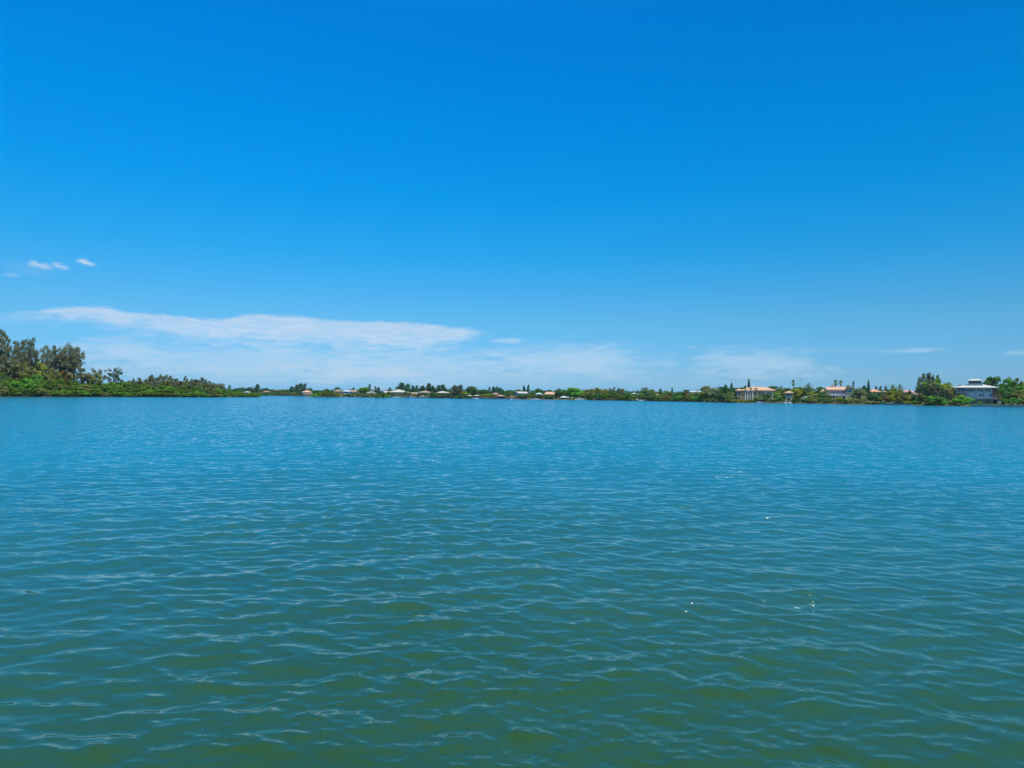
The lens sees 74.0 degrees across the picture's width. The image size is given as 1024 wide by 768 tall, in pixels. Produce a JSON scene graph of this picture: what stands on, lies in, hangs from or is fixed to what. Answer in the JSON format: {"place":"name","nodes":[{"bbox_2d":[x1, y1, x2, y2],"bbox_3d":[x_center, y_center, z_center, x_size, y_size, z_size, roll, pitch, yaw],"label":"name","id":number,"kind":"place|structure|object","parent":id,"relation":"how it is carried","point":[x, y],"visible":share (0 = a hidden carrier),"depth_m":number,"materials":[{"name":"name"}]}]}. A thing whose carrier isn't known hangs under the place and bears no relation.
{"place":"outdoors","nodes":[
{"label":"outdoors","id":0,"kind":"place"},
{"bbox_2d":[0,393,252,396],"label":"shoreline","id":1,"kind":"structure","parent":0,"point":[25,395],"depth_m":353.51,"materials":[{"name":"brown soil"}]},
{"bbox_2d":[0,386,9,396],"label":"mangrove bush","id":2,"kind":"object","parent":1,"relation":"on","point":[5,389],"visible":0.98,"depth_m":315.39,"materials":[{"name":"green plant"}]},
{"bbox_2d":[0,372,10,389],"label":"mangrove bush","id":3,"kind":"object","parent":1,"relation":"on","point":[2,374],"visible":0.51,"depth_m":325.34,"materials":[{"name":"green plant"}]},
{"bbox_2d":[0,381,13,394],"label":"mangrove bush","id":4,"kind":"object","parent":1,"relation":"on","point":[5,383],"visible":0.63,"depth_m":320.68,"materials":[{"name":"green plant"}]},
{"bbox_2d":[0,329,17,378],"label":"open crowned tree","id":5,"kind":"object","parent":1,"relation":"on","point":[7,349],"visible":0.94,"depth_m":336.23,"materials":[{"name":"green plant"}]},
{"bbox_2d":[0,359,23,392],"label":"broadleaf tree","id":6,"kind":"object","parent":1,"relation":"on","point":[8,365],"visible":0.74,"depth_m":332.77,"materials":[{"name":"green plant"}]},
{"bbox_2d":[5,388,20,396],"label":"mangrove bush","id":7,"kind":"object","parent":1,"relation":"on","point":[12,391],"visible":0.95,"depth_m":319.59,"materials":[{"name":"green plant"}]},
{"bbox_2d":[7,381,24,394],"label":"mangrove bush","id":8,"kind":"object","parent":1,"relation":"on","point":[16,383],"visible":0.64,"depth_m":324.55,"materials":[{"name":"green plant"}]},
{"bbox_2d":[9,362,29,380],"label":"broadleaf tree","id":9,"kind":"object","parent":1,"relation":"on","point":[20,372],"visible":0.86,"depth_m":335.90,"materials":[{"name":"green plant"}]},
{"bbox_2d":[14,386,29,396],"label":"mangrove bush","id":10,"kind":"object","parent":1,"relation":"on","point":[22,392],"visible":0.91,"depth_m":322.35,"materials":[{"name":"green plant"}]},
{"bbox_2d":[8,337,41,370],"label":"open crowned tree","id":11,"kind":"object","parent":1,"relation":"on","point":[32,353],"visible":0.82,"depth_m":344.27,"materials":[{"name":"green plant"}]},
{"bbox_2d":[13,378,37,394],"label":"mangrove bush","id":12,"kind":"object","parent":1,"relation":"on","point":[27,382],"visible":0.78,"depth_m":329.59,"materials":[{"name":"green plant"}]},
{"bbox_2d":[22,366,36,383],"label":"broadleaf tree","id":13,"kind":"object","parent":1,"relation":"on","point":[33,371],"visible":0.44,"depth_m":339.83,"materials":[{"name":"green plant"}]},
{"bbox_2d":[27,387,39,396],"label":"mangrove bush","id":14,"kind":"object","parent":1,"relation":"on","point":[31,391],"visible":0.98,"depth_m":327.19,"materials":[{"name":"green plant"}]},
{"bbox_2d":[29,374,47,394],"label":"mangrove bush","id":15,"kind":"object","parent":1,"relation":"on","point":[39,376],"visible":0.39,"depth_m":338.08,"materials":[{"name":"green plant"}]},
{"bbox_2d":[30,362,48,381],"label":"broadleaf tree","id":16,"kind":"object","parent":1,"relation":"on","point":[43,368],"visible":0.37,"depth_m":344.78,"materials":[{"name":"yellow plant"}]},
{"bbox_2d":[33,379,46,395],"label":"mangrove bush","id":17,"kind":"object","parent":1,"relation":"on","point":[39,384],"visible":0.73,"depth_m":333.68,"materials":[{"name":"green plant"}]},
{"bbox_2d":[35,388,50,396],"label":"mangrove bush","id":18,"kind":"object","parent":1,"relation":"on","point":[44,391],"visible":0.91,"depth_m":331.24,"materials":[{"name":"green plant"}]},
{"bbox_2d":[40,373,53,389],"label":"mangrove bush","id":19,"kind":"object","parent":1,"relation":"on","point":[47,377],"visible":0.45,"depth_m":342.94,"materials":[{"name":"green plant"}]},
{"bbox_2d":[39,345,56,371],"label":"open crowned tree","id":20,"kind":"object","parent":1,"relation":"on","point":[47,354],"visible":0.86,"depth_m":354.01,"materials":[{"name":"green plant"}]},
{"bbox_2d":[41,382,58,395],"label":"mangrove bush","id":21,"kind":"object","parent":1,"relation":"on","point":[54,386],"visible":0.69,"depth_m":339.00,"materials":[{"name":"green plant"}]},
{"bbox_2d":[44,368,61,380],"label":"broadleaf tree","id":22,"kind":"object","parent":1,"relation":"on","point":[52,371],"visible":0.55,"depth_m":348.42,"materials":[{"name":"green plant"}]},
{"bbox_2d":[48,390,60,396],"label":"mangrove bush","id":23,"kind":"object","parent":1,"relation":"on","point":[55,392],"visible":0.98,"depth_m":335.81,"materials":[{"name":"green plant"}]},
{"bbox_2d":[47,378,65,390],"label":"mangrove bush","id":24,"kind":"object","parent":1,"relation":"on","point":[61,381],"visible":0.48,"depth_m":347.05,"materials":[{"name":"green plant"}]},
{"bbox_2d":[48,357,64,380],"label":"broadleaf tree","id":25,"kind":"object","parent":1,"relation":"on","point":[55,373],"visible":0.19,"depth_m":359.64,"materials":[{"name":"green plant"}]},
{"bbox_2d":[50,384,69,391],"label":"mangrove bush","id":26,"kind":"object","parent":1,"relation":"on","point":[64,387],"visible":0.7,"depth_m":344.56,"materials":[{"name":"green plant"}]},
{"bbox_2d":[57,390,71,396],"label":"mangrove bush","id":27,"kind":"object","parent":1,"relation":"on","point":[65,392],"visible":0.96,"depth_m":339.38,"materials":[{"name":"green plant"}]},
{"bbox_2d":[60,371,68,384],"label":"broadleaf tree","id":28,"kind":"object","parent":1,"relation":"on","point":[65,377],"visible":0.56,"depth_m":353.18,"materials":[{"name":"orange plant"}]},
{"bbox_2d":[51,342,84,374],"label":"open crowned tree","id":29,"kind":"object","parent":1,"relation":"on","point":[65,360],"visible":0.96,"depth_m":358.50,"materials":[{"name":"green plant"}]},
{"bbox_2d":[64,379,77,393],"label":"mangrove bush","id":30,"kind":"object","parent":1,"relation":"on","point":[70,382],"visible":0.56,"depth_m":352.13,"materials":[{"name":"green plant"}]},
{"bbox_2d":[65,385,81,392],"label":"mangrove bush","id":31,"kind":"object","parent":1,"relation":"on","point":[76,388],"visible":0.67,"depth_m":349.16,"materials":[{"name":"green plant"}]},
{"bbox_2d":[62,363,89,383],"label":"broadleaf tree","id":32,"kind":"object","parent":1,"relation":"on","point":[81,375],"visible":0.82,"depth_m":359.34,"materials":[{"name":"green plant"}]},
{"bbox_2d":[69,390,82,396],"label":"mangrove bush","id":33,"kind":"object","parent":1,"relation":"on","point":[77,393],"visible":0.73,"depth_m":345.12,"materials":[{"name":"green plant"}]},
{"bbox_2d":[79,384,93,395],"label":"mangrove bush","id":34,"kind":"object","parent":1,"relation":"on","point":[88,387],"visible":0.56,"depth_m":354.02,"materials":[{"name":"green plant"}]},
{"bbox_2d":[80,374,93,384],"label":"broadleaf tree","id":35,"kind":"object","parent":1,"relation":"on","point":[84,381],"visible":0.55,"depth_m":364.88,"materials":[{"name":"green plant"}]},
{"bbox_2d":[86,389,100,396],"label":"mangrove bush","id":36,"kind":"object","parent":1,"relation":"on","point":[97,392],"visible":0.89,"depth_m":353.22,"materials":[{"name":"green plant"}]},
{"bbox_2d":[87,373,102,386],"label":"broadleaf tree","id":37,"kind":"object","parent":1,"relation":"on","point":[99,378],"visible":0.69,"depth_m":367.55,"materials":[{"name":"green plant"}]},
{"bbox_2d":[90,367,106,380],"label":"open crowned tree","id":38,"kind":"object","parent":1,"relation":"on","point":[99,372],"visible":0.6,"depth_m":374.52,"materials":[{"name":"green plant"}]},
{"bbox_2d":[98,386,114,395],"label":"mangrove bush","id":39,"kind":"object","parent":1,"relation":"on","point":[106,388],"visible":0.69,"depth_m":363.70,"materials":[{"name":"green plant"}]},
{"bbox_2d":[104,382,120,390],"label":"mangrove bush","id":40,"kind":"object","parent":1,"relation":"on","point":[112,384],"visible":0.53,"depth_m":372.12,"materials":[{"name":"green plant"}]},
{"bbox_2d":[104,367,122,382],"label":"open crowned tree","id":41,"kind":"object","parent":1,"relation":"on","point":[115,375],"visible":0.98,"depth_m":379.79,"materials":[{"name":"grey plant"}]},
{"bbox_2d":[106,391,122,396],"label":"mangrove bush","id":42,"kind":"object","parent":1,"relation":"on","point":[115,392],"visible":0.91,"depth_m":362.41,"materials":[{"name":"green plant"}]},
{"bbox_2d":[113,387,124,395],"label":"mangrove bush","id":43,"kind":"object","parent":1,"relation":"on","point":[118,389],"visible":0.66,"depth_m":368.16,"materials":[{"name":"green plant"}]},
{"bbox_2d":[118,382,132,389],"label":"mangrove bush","id":44,"kind":"object","parent":1,"relation":"on","point":[124,384],"visible":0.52,"depth_m":377.65,"materials":[{"name":"green plant"}]},
{"bbox_2d":[123,386,134,392],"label":"mangrove bush","id":45,"kind":"object","parent":1,"relation":"on","point":[127,389],"visible":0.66,"depth_m":374.90,"materials":[{"name":"green plant"}]},
{"bbox_2d":[127,383,139,388],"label":"mangrove bush","id":46,"kind":"object","parent":1,"relation":"on","point":[136,386],"visible":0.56,"depth_m":382.81,"materials":[{"name":"green plant"}]},
{"bbox_2d":[133,387,146,395],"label":"mangrove bush","id":47,"kind":"object","parent":1,"relation":"on","point":[141,389],"visible":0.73,"depth_m":379.60,"materials":[{"name":"green plant"}]},
{"bbox_2d":[136,391,151,395],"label":"mangrove bush","id":48,"kind":"object","parent":1,"relation":"on","point":[145,393],"visible":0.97,"depth_m":376.28,"materials":[{"name":"green plant"}]},
{"bbox_2d":[146,374,154,383],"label":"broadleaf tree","id":49,"kind":"object","parent":1,"relation":"on","point":[150,379],"visible":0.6,"depth_m":402.46,"materials":[{"name":"green plant"}]},
{"bbox_2d":[156,374,165,384],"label":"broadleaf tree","id":50,"kind":"object","parent":1,"relation":"on","point":[160,377],"visible":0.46,"depth_m":407.95,"materials":[{"name":"green plant"}]},
{"bbox_2d":[154,385,168,391],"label":"mangrove bush","id":51,"kind":"object","parent":1,"relation":"on","point":[162,387],"visible":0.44,"depth_m":395.77,"materials":[{"name":"green plant"}]},
{"bbox_2d":[171,386,188,390],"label":"mangrove bush","id":52,"kind":"object","parent":1,"relation":"on","point":[179,388],"visible":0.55,"depth_m":401.55,"materials":[{"name":"green plant"}]},
{"bbox_2d":[183,385,197,394],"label":"mangrove bush","id":53,"kind":"object","parent":1,"relation":"on","point":[192,387],"visible":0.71,"depth_m":408.17,"materials":[{"name":"green plant"}]},
{"bbox_2d":[0,396,1023,767],"bbox_3d":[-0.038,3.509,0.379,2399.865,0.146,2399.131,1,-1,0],"label":"water","id":54,"kind":"structure","parent":0,"point":[314,582],"depth_m":12.55,"materials":[{"name":"teal liquid"}]},
{"bbox_2d":[0,0,1023,401],"label":"sky","id":55,"kind":"structure","parent":0,"point":[629,195],"materials":[{"name":"blue"}]},
{"bbox_2d":[4,392,1023,405],"bbox_3d":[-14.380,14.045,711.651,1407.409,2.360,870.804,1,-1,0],"label":"shore ground","id":56,"kind":"structure","parent":0,"point":[800,402],"depth_m":457.80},
{"bbox_2d":[302,390,311,395],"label":"house","id":57,"kind":"structure","parent":56,"relation":"on","point":[306,393],"depth_m":587.85,"materials":[{"name":"pink paint"}]},
{"bbox_2d":[356,387,369,393],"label":"broadleaf tree","id":58,"kind":"object","parent":56,"relation":"on","point":[364,391],"visible":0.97,"depth_m":583.15,"materials":[{"name":"green plant"}]},
{"bbox_2d":[390,389,406,395],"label":"house","id":59,"kind":"structure","parent":56,"relation":"on","point":[398,391],"depth_m":576.74,"materials":[{"name":"grey"}]},
{"bbox_2d":[396,382,405,390],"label":"pine tree","id":60,"kind":"object","parent":56,"relation":"on","point":[401,386],"visible":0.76,"depth_m":593.42,"materials":[{"name":"teal plant"}]},
{"bbox_2d":[450,386,463,395],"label":"broadleaf tree","id":61,"kind":"object","parent":56,"relation":"on","point":[456,389],"visible":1,"depth_m":537.77,"materials":[{"name":"green plant"}]},
{"bbox_2d":[466,386,476,394],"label":"broadleaf tree","id":62,"kind":"object","parent":56,"relation":"on","point":[471,390],"visible":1,"depth_m":537.58,"materials":[{"name":"green plant"}]},
{"bbox_2d":[532,388,543,394],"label":"broadleaf tree","id":63,"kind":"object","parent":56,"relation":"on","point":[537,390],"visible":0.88,"depth_m":520.49,"materials":[{"name":"green plant"}]},
{"bbox_2d":[554,390,565,398],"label":"broadleaf tree","id":64,"kind":"object","parent":56,"relation":"on","point":[559,393],"visible":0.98,"depth_m":515.71,"materials":[{"name":"green plant"}]},
{"bbox_2d":[566,387,583,398],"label":"broadleaf tree","id":65,"kind":"object","parent":56,"relation":"on","point":[577,391],"visible":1,"depth_m":510.70,"materials":[{"name":"green plant"}]},
{"bbox_2d":[589,387,605,393],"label":"broadleaf tree","id":66,"kind":"object","parent":56,"relation":"on","point":[599,390],"visible":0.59,"depth_m":519.27,"materials":[{"name":"green plant"}]},
{"bbox_2d":[698,392,708,398],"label":"broadleaf tree","id":67,"kind":"object","parent":56,"relation":"on","point":[703,395],"visible":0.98,"depth_m":448.24,"materials":[{"name":"green plant"}]},
{"bbox_2d":[701,386,712,392],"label":"broadleaf tree","id":68,"kind":"object","parent":56,"relation":"on","point":[705,388],"visible":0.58,"depth_m":455.17,"materials":[{"name":"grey plant"}]},
{"bbox_2d":[707,387,719,396],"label":"broadleaf tree","id":69,"kind":"object","parent":56,"relation":"on","point":[713,393],"visible":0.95,"depth_m":443.59,"materials":[{"name":"green plant"}]},
{"bbox_2d":[720,384,730,393],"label":"broadleaf tree","id":70,"kind":"object","parent":56,"relation":"on","point":[725,389],"visible":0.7,"depth_m":439.30,"materials":[{"name":"green plant"}]},
{"bbox_2d":[735,387,776,400],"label":"villa","id":71,"kind":"object","parent":56,"relation":"on","point":[742,394],"visible":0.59,"depth_m":432.52,"materials":[{"name":"beige paint"}]},
{"bbox_2d":[768,386,779,397],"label":"broadleaf tree","id":72,"kind":"object","parent":56,"relation":"on","point":[774,388],"visible":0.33,"depth_m":458.41,"materials":[{"name":"teal plant"}]},
{"bbox_2d":[784,391,792,401],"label":"garden tower","id":73,"kind":"structure","parent":56,"relation":"on","point":[788,394],"depth_m":419.35,"materials":[{"name":"beige paint"}]},
{"bbox_2d":[791,388,802,401],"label":"broadleaf tree","id":74,"kind":"object","parent":56,"relation":"on","point":[798,391],"visible":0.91,"depth_m":426.49,"materials":[{"name":"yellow plant"}]},
{"bbox_2d":[797,387,806,397],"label":"broadleaf tree","id":75,"kind":"object","parent":56,"relation":"on","point":[804,392],"visible":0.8,"depth_m":428.09,"materials":[{"name":"green plant"}]},
{"bbox_2d":[820,384,852,401],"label":"mansion","id":76,"kind":"structure","parent":56,"relation":"on","point":[835,392],"depth_m":419.54,"materials":[{"name":"white paint"}]},
{"bbox_2d":[854,388,866,398],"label":"broadleaf tree","id":77,"kind":"object","parent":56,"relation":"on","point":[861,392],"visible":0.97,"depth_m":410.25,"materials":[{"name":"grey plant"}]},
{"bbox_2d":[865,379,870,401],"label":"conifer tree","id":78,"kind":"object","parent":56,"relation":"on","point":[868,391],"visible":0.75,"depth_m":415.34,"materials":[{"name":"teal plant"}]},
{"bbox_2d":[867,394,877,401],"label":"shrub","id":79,"kind":"object","parent":56,"relation":"on","point":[870,397],"visible":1,"depth_m":401.43,"materials":[{"name":"green plant"}]},
{"bbox_2d":[888,388,902,398],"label":"broadleaf tree","id":80,"kind":"object","parent":56,"relation":"on","point":[894,393],"visible":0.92,"depth_m":400.93,"materials":[{"name":"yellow plant"}]},
{"bbox_2d":[915,377,921,393],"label":"pine tree","id":81,"kind":"object","parent":56,"relation":"on","point":[918,385],"visible":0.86,"depth_m":393.15,"materials":[{"name":"green plant"}]},
{"bbox_2d":[916,393,926,403],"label":"broadleaf tree","id":82,"kind":"object","parent":56,"relation":"on","point":[921,397],"visible":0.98,"depth_m":379.20,"materials":[{"name":"green plant"}]},
{"bbox_2d":[920,372,925,395],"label":"pine tree","id":83,"kind":"object","parent":56,"relation":"on","point":[922,377],"visible":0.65,"depth_m":392.53,"materials":[{"name":"green plant"}]},
{"bbox_2d":[919,380,929,403],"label":"fan palm","id":84,"kind":"object","parent":56,"relation":"on","point":[925,390],"visible":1,"depth_m":383.12,"materials":[{"name":"green plant"}]},
{"bbox_2d":[924,372,931,395],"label":"pine tree","id":85,"kind":"object","parent":56,"relation":"on","point":[928,375],"visible":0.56,"depth_m":389.73,"materials":[{"name":"green plant"}]},
{"bbox_2d":[926,380,934,395],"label":"fan palm","id":86,"kind":"object","parent":56,"relation":"on","point":[931,382],"visible":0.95,"depth_m":380.28,"materials":[{"name":"green plant"}]},
{"bbox_2d":[934,378,941,396],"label":"fan palm","id":87,"kind":"object","parent":56,"relation":"on","point":[938,382],"visible":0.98,"depth_m":376.27,"materials":[{"name":"green plant"}]},
{"bbox_2d":[935,397,947,404],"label":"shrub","id":88,"kind":"object","parent":56,"relation":"on","point":[940,399],"visible":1,"depth_m":367.50,"materials":[{"name":"green plant"}]},
{"bbox_2d":[941,383,949,397],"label":"fan palm","id":89,"kind":"object","parent":56,"relation":"on","point":[944,385],"visible":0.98,"depth_m":371.00,"materials":[{"name":"green plant"}]},
{"bbox_2d":[952,395,974,404],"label":"shrub","id":90,"kind":"object","parent":56,"relation":"on","point":[963,400],"visible":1,"depth_m":358.77,"materials":[{"name":"green plant"}]},
{"bbox_2d":[952,379,999,403],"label":"stilt house","id":91,"kind":"structure","parent":56,"relation":"on","point":[976,390],"depth_m":366.19,"materials":[{"name":"grey"}]},
{"bbox_2d":[982,376,1001,393],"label":"broadleaf tree","id":92,"kind":"object","parent":56,"relation":"on","point":[991,381],"visible":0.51,"depth_m":382.46,"materials":[{"name":"green plant"}]},
{"bbox_2d":[970,405,1023,406],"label":"seawall","id":93,"kind":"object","parent":56,"relation":"on","point":[999,405],"visible":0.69,"depth_m":345.93,"materials":[{"name":"concrete"}]},
{"bbox_2d":[997,377,1017,403],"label":"broadleaf tree","id":94,"kind":"object","parent":56,"relation":"on","point":[1004,386],"visible":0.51,"depth_m":373.56,"materials":[{"name":"green plant"}]},
{"bbox_2d":[1002,388,1016,404],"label":"broadleaf tree","id":95,"kind":"object","parent":56,"relation":"on","point":[1006,393],"visible":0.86,"depth_m":355.44,"materials":[{"name":"green plant"}]},
{"bbox_2d":[1007,398,1015,404],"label":"shrub","id":96,"kind":"object","parent":56,"relation":"on","point":[1011,400],"visible":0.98,"depth_m":347.21,"materials":[{"name":"green plant"}]},
{"bbox_2d":[1011,378,1022,390],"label":"broadleaf tree","id":97,"kind":"object","parent":56,"relation":"on","point":[1015,381],"visible":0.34,"depth_m":360.86,"materials":[{"name":"green plant"}]},
{"bbox_2d":[1011,390,1023,399],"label":"broadleaf tree","id":98,"kind":"object","parent":56,"relation":"on","point":[1018,395],"visible":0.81,"depth_m":350.26,"materials":[{"name":"green plant"}]},
{"bbox_2d":[1014,385,1023,404],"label":"broadleaf tree","id":99,"kind":"object","parent":56,"relation":"on","point":[1019,387],"visible":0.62,"depth_m":354.97,"materials":[{"name":"green plant"}]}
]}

